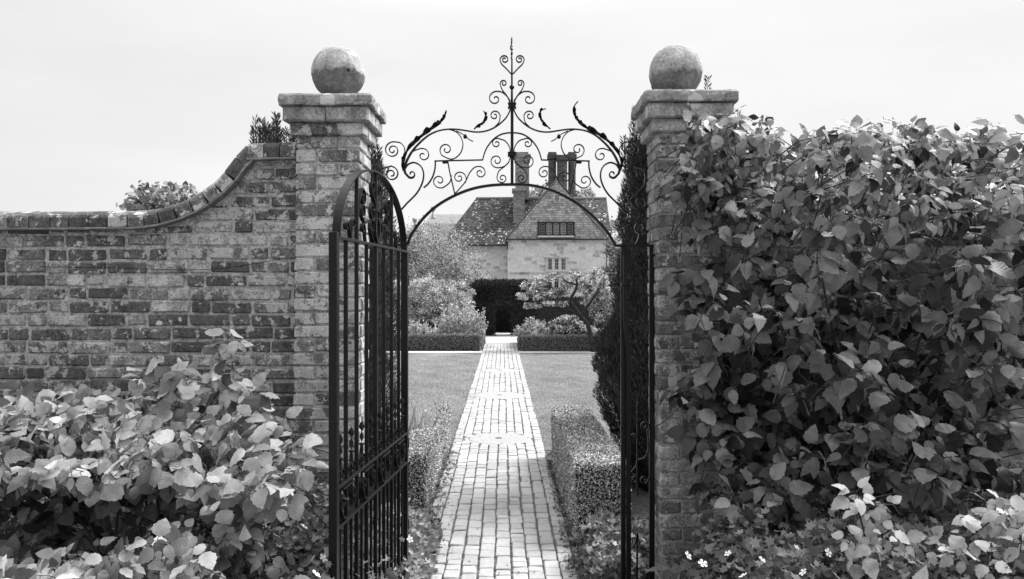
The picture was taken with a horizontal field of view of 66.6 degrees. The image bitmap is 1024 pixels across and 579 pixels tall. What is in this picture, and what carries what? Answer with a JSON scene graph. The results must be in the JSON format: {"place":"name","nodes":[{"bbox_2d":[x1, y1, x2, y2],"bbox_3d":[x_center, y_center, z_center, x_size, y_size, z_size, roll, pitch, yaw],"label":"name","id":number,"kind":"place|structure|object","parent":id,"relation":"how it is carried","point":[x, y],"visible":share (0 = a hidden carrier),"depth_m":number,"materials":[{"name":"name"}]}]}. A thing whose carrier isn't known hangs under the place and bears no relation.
{"place":"outdoors","nodes":[
{"label":"outdoors","id":0,"kind":"place"},
{"bbox_2d":[412,217,416,237],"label":"stone finial","id":1,"kind":"object","parent":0,"point":[414,220],"visible":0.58,"depth_m":59.88,"materials":[{"name":"grey stone"}]},
{"bbox_2d":[387,351,481,352],"bbox_3d":[-7.441,1.844,23.025,13.118,0.001,0.550,0,0,0],"label":"gravel strip","id":2,"kind":"object","parent":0,"point":[442,351],"visible":0.2,"depth_m":23.20,"materials":[{"name":"white gravel"}]},
{"bbox_2d":[418,342,577,578],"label":"brick path","id":3,"kind":"structure","parent":0,"point":[516,536],"depth_m":6.89,"materials":[{"name":"brick"}]},
{"bbox_2d":[424,396,577,577],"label":"fallen leaves","id":4,"kind":"object","parent":3,"relation":"on","point":[484,490],"visible":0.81,"depth_m":6.94,"materials":[{"name":"grey plant"}]},
{"bbox_2d":[480,331,520,350],"bbox_3d":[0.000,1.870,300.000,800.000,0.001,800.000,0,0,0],"label":"ground","id":5,"kind":"structure","parent":0,"point":[504,332],"depth_m":33.92,"materials":[{"name":"grey"}]},
{"bbox_2d":[400,227,424,276],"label":"distant tree","id":6,"kind":"object","parent":5,"relation":"on","point":[417,243],"visible":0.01,"depth_m":65.30,"materials":[{"name":"grey plant"}]},
{"bbox_2d":[381,215,493,297],"bbox_3d":[-4.797,-0.862,37.949,7.937,5.476,4.527,0,0,0],"label":"garden tree","id":7,"kind":"object","parent":5,"relation":"on","point":[422,262],"visible":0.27,"depth_m":37.36,"materials":[{"name":"grey plant"}]},
{"bbox_2d":[456,284,552,331],"bbox_3d":[-0.298,0.883,34.999,4.689,2.465,2.144,0,0,0],"label":"yew hedge","id":8,"kind":"object","parent":5,"relation":"on","point":[502,314],"visible":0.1,"depth_m":34.30,"materials":[{"name":"plant"}]},
{"bbox_2d":[529,179,595,196],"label":"distant tree","id":9,"kind":"object","parent":5,"relation":"on","point":[586,191],"visible":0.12,"depth_m":69.37,"materials":[{"name":"grey plant"}]},
{"bbox_2d":[599,231,624,295],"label":"garden tree","id":10,"kind":"object","parent":5,"relation":"on","point":[610,269],"visible":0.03,"depth_m":41.44,"materials":[{"name":"grey plant"}]},
{"bbox_2d":[609,216,622,275],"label":"distant tree","id":11,"kind":"object","parent":5,"relation":"on","point":[612,226],"visible":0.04,"depth_m":65.21,"materials":[{"name":"grey plant"}]},
{"bbox_2d":[381,352,620,449],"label":"lawn","id":12,"kind":"structure","parent":0,"point":[447,356],"depth_m":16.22,"materials":[{"name":"grey plant"}]},
{"bbox_2d":[485,333,517,342],"bbox_3d":[-0.500,1.842,30.000,13.000,0.001,6.000,0,0,0],"label":"garden court","id":13,"kind":"object","parent":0,"point":[502,337],"visible":0.2,"depth_m":29.32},
{"bbox_2d":[386,271,478,326],"bbox_3d":[-3.170,0.592,29.044,3.926,2.555,2.214,0,0,0],"label":"fruit tree","id":14,"kind":"object","parent":13,"relation":"on","point":[423,302],"visible":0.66,"depth_m":28.61,"materials":[{"name":"plant"}]},
{"bbox_2d":[386,277,613,335],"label":"yew arch","id":15,"kind":"structure","parent":13,"relation":"on","point":[489,293],"depth_m":31.12,"materials":[{"name":"plant"}]},
{"bbox_2d":[441,343,576,578],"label":"path bedding","id":16,"kind":"object","parent":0,"point":[511,556],"visible":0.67,"depth_m":6.69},
{"bbox_2d":[465,433,530,445],"bbox_3d":[-0.172,1.844,9.545,0.825,0.052,0.819,0,0,0],"label":"millstone","id":17,"kind":"object","parent":16,"relation":"on","point":[488,439],"visible":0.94,"depth_m":9.49,"materials":[{"name":"stone"}]},
{"bbox_2d":[473,392,524,399],"bbox_3d":[-0.222,1.844,13.444,0.964,0.052,0.957,0,0,0],"label":"millstone","id":18,"kind":"object","parent":16,"relation":"on","point":[500,395],"visible":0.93,"depth_m":13.38,"materials":[{"name":"stone"}]},
{"bbox_2d":[480,368,518,372],"bbox_3d":[-0.275,1.844,17.594,0.905,0.052,0.898,0,0,0],"label":"millstone","id":19,"kind":"object","parent":16,"relation":"on","point":[504,370],"visible":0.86,"depth_m":17.52,"materials":[{"name":"stone"}]},
{"bbox_2d":[0,0,1023,255],"label":"sky","id":20,"kind":"structure","parent":0,"point":[99,98],"materials":[{"name":"white"}]},
{"bbox_2d":[381,450,648,578],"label":"garden bed","id":21,"kind":"object","parent":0,"point":[640,504],"visible":0.05,"depth_m":6.85,"materials":[{"name":"soil"}]},
{"bbox_2d":[0,142,298,566],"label":"brick wall","id":22,"kind":"structure","parent":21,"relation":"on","point":[104,324],"depth_m":4.25,"materials":[{"name":"brick"}]},
{"bbox_2d":[40,258,285,269],"bbox_3d":[-1.891,-0.139,4.235,1.342,0.068,0.003,0,0,0],"label":"training wire","id":23,"kind":"object","parent":22,"relation":"attached to","point":[167,269],"visible":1,"depth_m":4.23,"materials":[{"name":"black metal"}]},
{"bbox_2d":[116,180,200,210],"bbox_3d":[-3.592,0.360,7.996,0.765,2.982,0.913,0,0,0],"label":"young tree","id":24,"kind":"object","parent":21,"relation":"on","point":[148,195],"visible":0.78,"depth_m":7.85,"materials":[{"name":"plant"}]},
{"bbox_2d":[248,111,408,461],"bbox_3d":[-1.798,0.055,7.391,1.633,3.589,1.644,0,0,0],"label":"yew tree","id":25,"kind":"object","parent":21,"relation":"on","point":[272,133],"visible":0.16,"depth_m":7.20,"materials":[{"name":"black plant"}]},
{"bbox_2d":[278,46,385,494],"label":"gate pillar","id":26,"kind":"structure","parent":21,"relation":"on","point":[337,121],"depth_m":4.15,"materials":[{"name":"brick"}]},
{"bbox_2d":[301,497,445,578],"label":"geranium clump","id":27,"kind":"object","parent":21,"relation":"on","point":[424,526],"visible":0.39,"depth_m":4.75,"materials":[{"name":"grey plant"}]},
{"bbox_2d":[387,396,442,448],"bbox_3d":[-1.049,1.460,7.964,0.657,0.763,0.627,0,0,39],"label":"iris clump","id":28,"kind":"object","parent":21,"relation":"on","point":[413,423],"visible":0.22,"depth_m":7.98,"materials":[{"name":"grey plant"}]},
{"bbox_2d":[396,402,451,510],"bbox_3d":[-0.849,1.607,7.955,0.340,0.516,2.971,0,0,0],"label":"box hedge","id":29,"kind":"object","parent":21,"relation":"on","point":[428,448],"visible":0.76,"depth_m":6.98,"materials":[{"name":"grey plant"}]},
{"bbox_2d":[393,451,459,561],"bbox_3d":[-0.708,1.803,6.897,0.355,0.146,3.439,0,0,0],"label":"creeping weed","id":30,"kind":"object","parent":21,"relation":"on","point":[438,491],"visible":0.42,"depth_m":7.20,"materials":[{"name":"grey plant"}]},
{"bbox_2d":[372,37,654,578],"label":"iron overthrow","id":31,"kind":"object","parent":21,"relation":"on","point":[626,470],"visible":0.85,"depth_m":4.29,"materials":[{"name":"black metal"}]},
{"bbox_2d":[329,169,408,578],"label":"iron gate","id":32,"kind":"structure","parent":31,"relation":"attached to","point":[365,489],"depth_m":3.54,"materials":[{"name":"black metal"}]},
{"bbox_2d":[545,451,591,578],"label":"creeping weed","id":33,"kind":"object","parent":21,"relation":"on","point":[566,523],"visible":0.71,"depth_m":6.25,"materials":[{"name":"grey plant"}]},
{"bbox_2d":[550,405,631,538],"bbox_3d":[0.644,1.550,7.078,0.475,0.629,2.925,0,0,0],"label":"box hedge","id":34,"kind":"object","parent":21,"relation":"on","point":[586,456],"visible":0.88,"depth_m":6.04,"materials":[{"name":"grey plant"}]},
{"bbox_2d":[570,509,648,578],"bbox_3d":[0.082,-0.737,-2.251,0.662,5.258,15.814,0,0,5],"label":"leafy plant","id":35,"kind":"object","parent":21,"relation":"on","point":[598,541],"visible":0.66,"depth_m":4.81,"materials":[{"name":"grey plant"}]},
{"bbox_2d":[589,75,741,489],"bbox_3d":[1.616,-0.102,7.416,1.782,3.905,1.769,0,0,0],"label":"yew tree","id":36,"kind":"object","parent":21,"relation":"on","point":[606,368],"visible":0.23,"depth_m":7.11,"materials":[{"name":"black plant"}]},
{"bbox_2d":[631,44,738,578],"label":"gate pillar","id":37,"kind":"structure","parent":21,"relation":"on","point":[673,93],"depth_m":4.15,"materials":[{"name":"brick"}]},
{"bbox_2d":[719,143,1023,575],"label":"brick wall","id":38,"kind":"structure","parent":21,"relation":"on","point":[788,254],"depth_m":4.25,"materials":[{"name":"brick"}]},
{"bbox_2d":[425,152,612,297],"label":"stone house","id":39,"kind":"structure","parent":0,"point":[520,234],"depth_m":50.00,"materials":[{"name":"stone"}]},
{"bbox_2d":[431,206,435,218],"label":"stone finial","id":40,"kind":"object","parent":39,"relation":"on","point":[433,215],"visible":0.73,"depth_m":59.90,"materials":[{"name":"grey stone"}]},
{"bbox_2d":[543,256,568,270],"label":"window","id":41,"kind":"structure","parent":39,"relation":"in","point":[553,263],"depth_m":49.89,"materials":[{"name":"grey glass"}]},
{"bbox_2d":[537,222,575,236],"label":"window","id":42,"kind":"structure","parent":39,"relation":"in","point":[545,229],"depth_m":49.80,"materials":[{"name":"grey glass"}]},
{"bbox_2d":[546,279,567,296],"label":"window","id":43,"kind":"structure","parent":39,"relation":"in","point":[555,284],"depth_m":49.97,"materials":[{"name":"grey glass"}]},
{"bbox_2d":[519,351,594,352],"bbox_3d":[7.099,1.844,23.025,13.802,0.001,0.550,0,0,0],"label":"gravel strip","id":44,"kind":"object","parent":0,"point":[556,352],"visible":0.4,"depth_m":22.83,"materials":[{"name":"grey gravel"}]},
{"bbox_2d":[515,267,618,351],"bbox_3d":[1.762,0.615,23.396,3.397,2.637,1.632,0,0,-9],"label":"apple tree","id":45,"kind":"object","parent":44,"relation":"on","point":[601,296],"visible":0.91,"depth_m":23.26,"materials":[{"name":"grey plant"}]},
{"label":"border soil","id":46,"kind":"structure","parent":0,"visible":0},
{"bbox_2d":[393,319,456,333],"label":"border plant","id":47,"kind":"object","parent":46,"relation":"on","point":[417,328],"visible":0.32,"depth_m":25.25,"materials":[{"name":"grey plant"}]},
{"bbox_2d":[386,333,481,350],"bbox_3d":[-4.990,1.600,23.822,8.137,0.554,0.686,0,0,0],"label":"box hedge","id":48,"kind":"object","parent":46,"relation":"on","point":[444,342],"visible":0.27,"depth_m":23.56,"materials":[{"name":"plant"}]},
{"bbox_2d":[439,302,485,333],"bbox_3d":[-1.592,1.117,25.007,1.494,1.472,0.777,0,0,0],"label":"border plant","id":49,"kind":"object","parent":46,"relation":"on","point":[449,326],"visible":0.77,"depth_m":24.86,"materials":[{"name":"grey plant"}]},
{"bbox_2d":[467,311,488,346],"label":"border plant","id":50,"kind":"object","parent":46,"relation":"on","point":[483,329],"visible":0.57,"depth_m":24.87,"materials":[{"name":"grey plant"}]},
{"bbox_2d":[471,331,485,348],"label":"box hedge","id":51,"kind":"object","parent":46,"relation":"on","point":[483,342],"visible":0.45,"depth_m":24.52,"materials":[{"name":"plant"}]},
{"label":"border soil","id":52,"kind":"structure","parent":0,"visible":0},
{"bbox_2d":[517,327,530,349],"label":"box hedge","id":53,"kind":"object","parent":52,"relation":"on","point":[521,332],"visible":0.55,"depth_m":24.09,"materials":[{"name":"plant"}]},
{"bbox_2d":[511,317,553,341],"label":"border plant","id":54,"kind":"object","parent":52,"relation":"on","point":[540,328],"visible":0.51,"depth_m":24.92,"materials":[{"name":"grey plant"}]},
{"bbox_2d":[520,334,600,350],"bbox_3d":[4.653,1.611,23.623,8.801,0.538,0.682,0,0,0],"label":"box hedge","id":55,"kind":"object","parent":52,"relation":"on","point":[555,342],"visible":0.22,"depth_m":23.36,"materials":[{"name":"plant"}]},
{"bbox_2d":[549,314,587,334],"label":"border plant","id":56,"kind":"object","parent":52,"relation":"on","point":[564,327],"visible":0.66,"depth_m":24.89,"materials":[{"name":"grey plant"}]},
{"bbox_2d":[583,325,605,334],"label":"border plant","id":57,"kind":"object","parent":52,"relation":"on","point":[593,328],"visible":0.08,"depth_m":24.85,"materials":[{"name":"grey plant"}]},
{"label":"outer bed","id":58,"kind":"structure","parent":0,"visible":0},
{"bbox_2d":[0,472,305,578],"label":"leafy undergrowth","id":59,"kind":"object","parent":58,"relation":"on","point":[39,526],"visible":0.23,"depth_m":3.45,"materials":[{"name":"black plant"}]},
{"bbox_2d":[0,508,315,578],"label":"broadleaf shrub","id":60,"kind":"object","parent":58,"relation":"on","point":[186,554],"visible":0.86,"depth_m":2.72,"materials":[{"name":"grey plant"}]},
{"bbox_2d":[0,328,348,555],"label":"broadleaf shrub","id":61,"kind":"object","parent":58,"relation":"on","point":[54,442],"visible":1,"depth_m":3.28,"materials":[{"name":"grey plant"}]},
{"bbox_2d":[171,464,377,578],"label":"geranium clump","id":62,"kind":"object","parent":58,"relation":"on","point":[311,528],"visible":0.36,"depth_m":3.17,"materials":[{"name":"grey plant"}]},
{"bbox_2d":[644,535,759,578],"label":"leaved plant","id":63,"kind":"object","parent":58,"relation":"on","point":[676,567],"visible":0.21,"depth_m":3.84,"materials":[{"name":"grey plant"}]},
{"bbox_2d":[655,105,1023,573],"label":"shrub","id":64,"kind":"object","parent":58,"relation":"on","point":[869,384],"visible":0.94,"depth_m":3.52,"materials":[{"name":"grey plant"}]},
{"bbox_2d":[674,481,1023,578],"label":"geranium clump","id":65,"kind":"object","parent":58,"relation":"on","point":[816,539],"visible":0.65,"depth_m":3.14,"materials":[{"name":"grey plant"}]},
{"bbox_2d":[812,477,1023,578],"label":"broadleaf shrub","id":66,"kind":"object","parent":58,"relation":"on","point":[997,522],"visible":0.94,"depth_m":2.81,"materials":[{"name":"grey plant"}]}
]}

